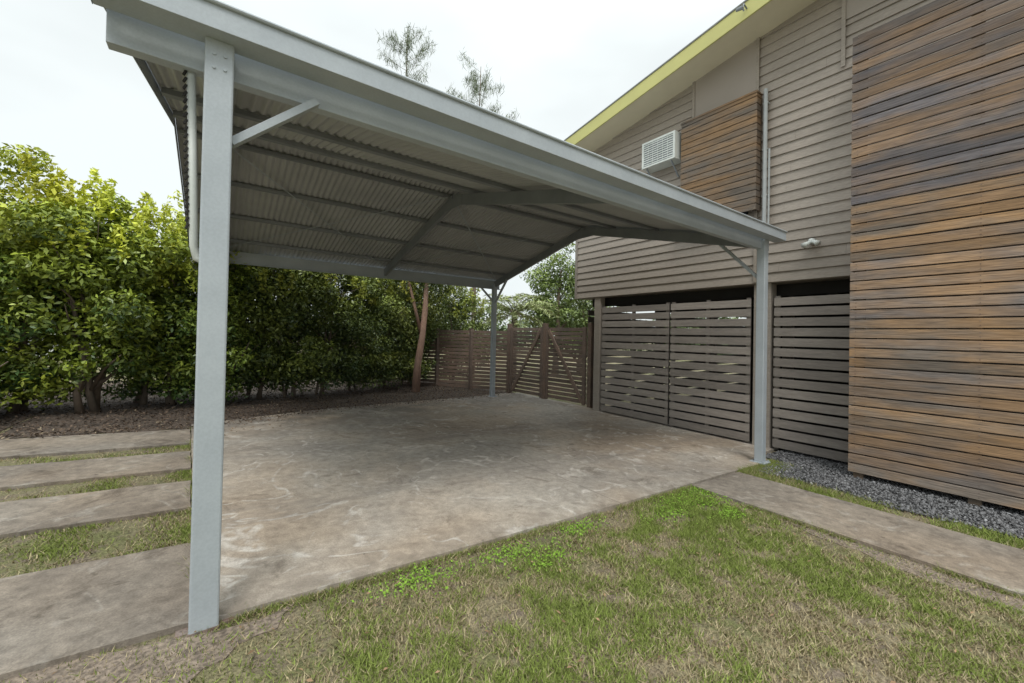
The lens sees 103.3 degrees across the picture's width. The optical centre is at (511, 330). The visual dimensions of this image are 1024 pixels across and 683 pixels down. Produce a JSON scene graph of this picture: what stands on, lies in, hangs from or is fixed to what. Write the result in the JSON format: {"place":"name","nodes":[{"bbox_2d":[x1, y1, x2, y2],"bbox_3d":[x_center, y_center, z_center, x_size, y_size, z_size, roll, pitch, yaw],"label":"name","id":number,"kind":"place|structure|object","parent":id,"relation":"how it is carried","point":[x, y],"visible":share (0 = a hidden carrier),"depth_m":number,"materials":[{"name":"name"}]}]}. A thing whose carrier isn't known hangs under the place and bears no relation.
{"place":"outdoors","nodes":[
{"label":"outdoors","id":0,"kind":"place"},
{"bbox_2d":[34,360,463,381],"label":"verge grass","id":1,"kind":"structure","parent":0,"point":[153,377],"depth_m":12.95,"materials":[{"name":"green plant"}]},
{"bbox_2d":[0,0,745,335],"label":"sky","id":2,"kind":"structure","parent":0,"point":[87,104],"materials":[{"name":"white"}]},
{"bbox_2d":[0,342,1023,682],"bbox_3d":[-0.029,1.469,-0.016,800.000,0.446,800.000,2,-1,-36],"label":"ground","id":3,"kind":"structure","parent":0,"point":[206,674],"depth_m":2.07,"materials":[{"name":"green plant"}]},
{"bbox_2d":[0,543,190,680],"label":"concrete driveway strip","id":4,"kind":"object","parent":3,"relation":"on","point":[55,616],"visible":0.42,"depth_m":1.86,"materials":[{"name":"grey concrete"}]},
{"bbox_2d":[0,480,190,538],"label":"concrete driveway strip","id":5,"kind":"object","parent":3,"relation":"on","point":[31,516],"visible":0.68,"depth_m":2.86,"materials":[{"name":"grey concrete"}]},
{"bbox_2d":[0,451,190,490],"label":"concrete driveway strip","id":6,"kind":"object","parent":3,"relation":"on","point":[12,477],"visible":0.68,"depth_m":3.60,"materials":[{"name":"grey concrete"}]},
{"bbox_2d":[0,429,190,459],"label":"concrete driveway strip","id":7,"kind":"object","parent":3,"relation":"on","point":[50,446],"visible":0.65,"depth_m":4.38,"materials":[{"name":"grey concrete"}]},
{"bbox_2d":[0,427,192,682],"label":"verge grass","id":8,"kind":"structure","parent":3,"relation":"on","point":[186,473],"depth_m":2.56,"materials":[{"name":"green plant"}]},
{"bbox_2d":[0,380,511,439],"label":"mulch bed","id":9,"kind":"object","parent":3,"relation":"on","point":[104,409],"visible":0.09,"depth_m":6.64,"materials":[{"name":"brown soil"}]},
{"bbox_2d":[0,196,44,400],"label":"hedge shrub","id":10,"kind":"object","parent":9,"relation":"on","point":[6,271],"visible":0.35,"depth_m":5.27,"materials":[{"name":"green plant"}]},
{"bbox_2d":[0,142,171,413],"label":"hedge shrub","id":11,"kind":"object","parent":9,"relation":"on","point":[20,331],"visible":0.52,"depth_m":5.54,"materials":[{"name":"green plant"}]},
{"bbox_2d":[0,167,197,413],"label":"hedge shrub","id":12,"kind":"object","parent":9,"relation":"on","point":[128,260],"visible":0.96,"depth_m":5.78,"materials":[{"name":"green plant"}]},
{"bbox_2d":[47,190,247,405],"bbox_3d":[-6.109,-0.543,7.054,2.483,3.736,2.197,2,-1,-36],"label":"hedge shrub","id":13,"kind":"object","parent":9,"relation":"on","point":[175,365],"visible":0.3,"depth_m":6.64,"materials":[{"name":"green plant"}]},
{"bbox_2d":[118,211,272,400],"bbox_3d":[-5.529,-0.405,7.246,2.390,3.558,2.488,2,-1,-36],"label":"hedge shrub","id":14,"kind":"object","parent":9,"relation":"on","point":[239,359],"visible":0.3,"depth_m":6.95,"materials":[{"name":"green plant"}]},
{"bbox_2d":[189,264,317,401],"bbox_3d":[-5.101,-0.548,7.949,2.369,3.924,2.199,2,-1,-36],"label":"hedge shrub","id":15,"kind":"object","parent":9,"relation":"on","point":[265,355],"visible":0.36,"depth_m":7.67,"materials":[{"name":"green plant"}]},
{"bbox_2d":[103,338,432,399],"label":"understory plants","id":16,"kind":"object","parent":9,"relation":"on","point":[427,370],"visible":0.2,"depth_m":8.76,"materials":[{"name":"green plant"}]},
{"bbox_2d":[242,266,354,396],"bbox_3d":[-4.580,-0.515,8.619,2.200,3.953,2.414,1,-1,24],"label":"hedge shrub","id":17,"kind":"object","parent":9,"relation":"on","point":[291,277],"visible":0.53,"depth_m":8.23,"materials":[{"name":"green plant"}]},
{"bbox_2d":[268,272,384,394],"bbox_3d":[-4.237,-0.474,9.353,2.273,3.967,2.517,1,-1,25],"label":"hedge shrub","id":18,"kind":"object","parent":9,"relation":"on","point":[336,328],"visible":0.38,"depth_m":9.01,"materials":[{"name":"green plant"}]},
{"bbox_2d":[309,273,405,390],"bbox_3d":[-3.766,-0.343,9.914,2.256,3.809,2.216,1,-1,38],"label":"hedge shrub","id":19,"kind":"object","parent":9,"relation":"on","point":[350,377],"visible":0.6,"depth_m":9.77,"materials":[{"name":"green plant"}]},
{"bbox_2d":[347,277,444,388],"bbox_3d":[-3.259,-0.270,11.093,2.736,3.796,2.465,2,-1,-36],"label":"hedge shrub","id":20,"kind":"object","parent":9,"relation":"on","point":[400,338],"visible":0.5,"depth_m":10.62,"materials":[{"name":"green plant"}]},
{"bbox_2d":[368,281,450,384],"bbox_3d":[-3.106,-0.352,12.055,2.327,4.078,2.127,2,-1,-36],"label":"hedge shrub","id":21,"kind":"object","parent":9,"relation":"on","point":[430,328],"visible":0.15,"depth_m":11.85,"materials":[{"name":"green plant"}]},
{"bbox_2d":[380,278,466,391],"bbox_3d":[-2.431,-0.549,11.036,2.723,4.440,2.182,1,-1,18],"label":"paperbark tree","id":22,"kind":"object","parent":9,"relation":"on","point":[416,379],"visible":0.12,"depth_m":10.62,"materials":[{"name":"brown plant"}]},
{"bbox_2d":[428,284,490,383],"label":"hedge shrub","id":23,"kind":"object","parent":9,"relation":"on","point":[454,313],"visible":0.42,"depth_m":12.97,"materials":[{"name":"green plant"}]},
{"bbox_2d":[376,22,453,312],"bbox_3d":[-3.727,-4.556,14.079,3.987,12.639,3.530,2,-1,-36],"label":"she oak tree","id":24,"kind":"object","parent":3,"relation":"on","point":[409,45],"visible":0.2,"depth_m":13.82,"materials":[{"name":"green plant"}]},
{"bbox_2d":[331,323,593,407],"bbox_3d":[-1.601,0.789,11.433,1.429,2.030,8.044,3,-2,-68],"label":"timber slat fence","id":25,"kind":"object","parent":3,"relation":"on","point":[471,340],"visible":0.58,"depth_m":11.86,"materials":[{"name":"brown wood"}]},
{"bbox_2d":[509,327,542,397],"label":"timber gate","id":26,"kind":"structure","parent":25,"relation":"attached to","point":[528,357],"depth_m":10.95,"materials":[{"name":"brown wood"}]},
{"bbox_2d":[545,327,586,405],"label":"timber gate","id":27,"kind":"structure","parent":25,"relation":"attached to","point":[554,341],"depth_m":9.89,"materials":[{"name":"brown wood"}]},
{"bbox_2d":[191,393,777,620],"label":"concrete slab","id":28,"kind":"structure","parent":3,"relation":"on","point":[318,502],"depth_m":3.92,"materials":[{"name":"grey concrete"}]},
{"bbox_2d":[225,393,524,435],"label":"fallen leaves","id":29,"kind":"object","parent":28,"relation":"on","point":[349,409],"visible":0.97,"depth_m":6.87,"materials":[{"name":"brown plant"}]},
{"bbox_2d":[91,0,786,637],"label":"carport","id":30,"kind":"object","parent":28,"relation":"on","point":[297,150],"visible":0.91,"depth_m":3.51,"materials":[{"name":"metal"}]},
{"bbox_2d":[600,303,669,424],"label":"slatted gate","id":31,"kind":"structure","parent":28,"relation":"on","point":[633,361],"depth_m":8.03,"materials":[{"name":"wood"}]},
{"bbox_2d":[669,298,751,442],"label":"slatted gate","id":32,"kind":"structure","parent":28,"relation":"on","point":[708,340],"depth_m":6.81,"materials":[{"name":"grey wood"}]},
{"bbox_2d":[451,48,519,377],"bbox_3d":[-1.407,-4.287,14.614,3.338,12.423,3.390,1,-1,-1],"label":"she oak tree","id":33,"kind":"object","parent":3,"relation":"on","point":[476,92],"visible":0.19,"depth_m":14.98,"materials":[{"name":"green plant"}]},
{"bbox_2d":[254,300,741,354],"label":"distant trees","id":34,"kind":"object","parent":3,"relation":"on","point":[502,328],"visible":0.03,"depth_m":37.00,"materials":[{"name":"green plant"}]},
{"bbox_2d":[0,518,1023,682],"bbox_3d":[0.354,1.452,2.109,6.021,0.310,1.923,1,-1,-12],"label":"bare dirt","id":35,"kind":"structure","parent":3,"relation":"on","point":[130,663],"depth_m":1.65,"materials":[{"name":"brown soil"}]},
{"bbox_2d":[51,498,1022,682],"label":"fallen leaves","id":36,"kind":"object","parent":35,"relation":"on","point":[385,668],"visible":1,"depth_m":1.95,"materials":[{"name":"brown plant"}]},
{"bbox_2d":[472,292,562,376],"bbox_3d":[0.179,0.162,15.183,4.217,3.603,3.995,2,-1,-36],"label":"palm tree","id":37,"kind":"object","parent":3,"relation":"on","point":[516,312],"visible":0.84,"depth_m":15.01,"materials":[{"name":"green plant"}]},
{"bbox_2d":[338,486,761,606],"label":"lawn weeds","id":38,"kind":"object","parent":3,"relation":"on","point":[489,558],"visible":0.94,"depth_m":2.62,"materials":[{"name":"green plant"}]},
{"bbox_2d":[520,242,593,373],"bbox_3d":[1.981,-1.099,17.046,3.448,6.258,2.979,1,-1,-14],"label":"garden tree","id":39,"kind":"object","parent":3,"relation":"on","point":[545,280],"visible":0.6,"depth_m":16.71,"materials":[{"name":"green plant"}]},
{"bbox_2d":[548,283,626,372],"bbox_3d":[3.180,-0.348,19.013,3.648,4.863,3.748,1,-1,-15],"label":"garden tree","id":40,"kind":"object","parent":3,"relation":"on","point":[584,315],"visible":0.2,"depth_m":18.81,"materials":[{"name":"green plant"}]},
{"bbox_2d":[196,484,1023,635],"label":"verge grass","id":41,"kind":"structure","parent":3,"relation":"on","point":[359,583],"depth_m":2.44,"materials":[{"name":"green plant"}]},
{"bbox_2d":[592,268,1023,486],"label":"floor bearers","id":42,"kind":"object","parent":3,"relation":"on","point":[820,288],"visible":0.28,"depth_m":7.74,"materials":[{"name":"wood"}]},
{"bbox_2d":[586,310,745,404],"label":"subfloor slats","id":43,"kind":"object","parent":42,"relation":"on","point":[590,313],"visible":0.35,"depth_m":11.31,"materials":[{"name":"wood"}]},
{"bbox_2d":[574,240,849,299],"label":"end wall","id":44,"kind":"structure","parent":42,"relation":"on","point":[727,287],"depth_m":7.24,"materials":[{"name":"beige paint"}]},
{"bbox_2d":[577,0,1023,298],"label":"weatherboard wall","id":45,"kind":"structure","parent":44,"relation":"attached to","point":[805,78],"depth_m":5.84,"materials":[{"name":"beige paint"}]},
{"bbox_2d":[642,130,681,172],"bbox_3d":[2.764,-3.264,7.436,0.295,0.480,0.680,2,-1,-36],"label":"air conditioner","id":46,"kind":"object","parent":45,"relation":"attached to","point":[675,158],"visible":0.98,"depth_m":7.29,"materials":[{"name":"white plastic"}]},
{"bbox_2d":[644,133,672,166],"bbox_3d":[2.656,-3.264,7.358,0.001,0.411,0.596,2,-1,-36],"label":"air conditioner grille back","id":47,"kind":"object","parent":46,"relation":"attached to","point":[658,150],"visible":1,"depth_m":7.37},
{"bbox_2d":[646,160,678,176],"bbox_3d":[2.763,-2.894,7.437,0.254,0.254,0.520,2,-1,-36],"label":"air conditioner bracket","id":48,"kind":"object","parent":45,"relation":"attached to","point":[673,167],"visible":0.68,"depth_m":7.25,"materials":[{"name":"grey metal"}]},
{"bbox_2d":[576,0,815,151],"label":"soffit","id":49,"kind":"structure","parent":45,"relation":"attached to","point":[767,18],"depth_m":6.75,"materials":[{"name":"beige paint"}]},
{"bbox_2d":[565,0,771,144],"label":"barge board","id":50,"kind":"object","parent":49,"relation":"attached to","point":[721,29],"visible":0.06,"depth_m":6.78,"materials":[{"name":"yellow paint"}]},
{"bbox_2d":[564,0,747,140],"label":"roof cladding","id":51,"kind":"structure","parent":50,"relation":"attached to","point":[708,29],"depth_m":6.91,"materials":[{"name":"metal"}]},
{"bbox_2d":[736,3,746,11],"bbox_3d":[3.305,-4.619,5.834,0.151,0.118,0.104,2,-1,-36],"label":"service hook","id":52,"kind":"object","parent":50,"relation":"attached to","point":[740,8],"visible":1,"depth_m":5.79,"materials":[{"name":"metal"}]},
{"bbox_2d":[680,90,762,212],"bbox_3d":[3.369,-2.723,6.623,0.172,1.805,1.250,2,-1,-36],"label":"window screen","id":53,"kind":"object","parent":45,"relation":"attached to","point":[717,119],"depth_m":6.43,"materials":[{"name":"brown wood"}]},
{"bbox_2d":[697,120,749,213],"bbox_3d":[3.451,-2.568,6.671,0.008,1.500,0.850,2,-1,-36],"label":"window","id":54,"kind":"structure","parent":45,"relation":"attached to","point":[746,212],"depth_m":6.54,"materials":[{"name":"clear glass"}]},
{"bbox_2d":[762,88,769,223],"bbox_3d":[3.829,-2.577,6.087,0.090,2.120,0.109,2,-1,-36],"label":"downpipe","id":55,"kind":"object","parent":45,"relation":"attached to","point":[766,103],"visible":0.83,"depth_m":6.07,"materials":[{"name":"grey plastic"}]},
{"bbox_2d":[692,0,845,282],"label":"cover strips","id":56,"kind":"object","parent":45,"relation":"attached to","point":[843,31],"visible":0.7,"depth_m":6.21,"materials":[{"name":"beige paint"}]},
{"bbox_2d":[695,0,885,131],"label":"infill sheets","id":57,"kind":"object","parent":45,"relation":"attached to","point":[733,77],"visible":0.69,"depth_m":6.57,"materials":[{"name":"beige paint"}]},
{"bbox_2d":[801,238,820,247],"bbox_3d":[4.115,-1.207,5.561,0.181,0.150,0.223,2,-1,-36],"label":"flood light","id":58,"kind":"object","parent":45,"relation":"attached to","point":[812,241],"visible":1,"depth_m":5.56,"materials":[{"name":"white plastic"}]},
{"bbox_2d":[593,283,1023,447],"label":"stumps","id":59,"kind":"object","parent":3,"relation":"on","point":[598,320],"visible":0.12,"depth_m":6.27,"materials":[{"name":"beige paint"}]},
{"bbox_2d":[692,472,1023,597],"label":"concrete footpath","id":60,"kind":"structure","parent":3,"relation":"on","point":[999,565],"depth_m":3.26,"materials":[{"name":"grey concrete"}]},
{"bbox_2d":[733,459,1023,549],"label":"verge grass","id":61,"kind":"structure","parent":3,"relation":"on","point":[1005,539],"depth_m":3.94,"materials":[{"name":"green plant"}]},
{"bbox_2d":[756,449,1023,540],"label":"gravel bed","id":62,"kind":"object","parent":3,"relation":"on","point":[827,473],"visible":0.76,"depth_m":4.23,"materials":[{"name":"grey gravel"}]},
{"bbox_2d":[772,292,1023,498],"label":"slatted screen panel","id":63,"kind":"object","parent":62,"relation":"on","point":[778,373],"visible":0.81,"depth_m":5.55,"materials":[{"name":"wood"}]},
{"bbox_2d":[848,0,1023,509],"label":"timber batten screen","id":64,"kind":"object","parent":62,"relation":"on","point":[976,334],"visible":1,"depth_m":4.25,"materials":[{"name":"wood"}]}
]}

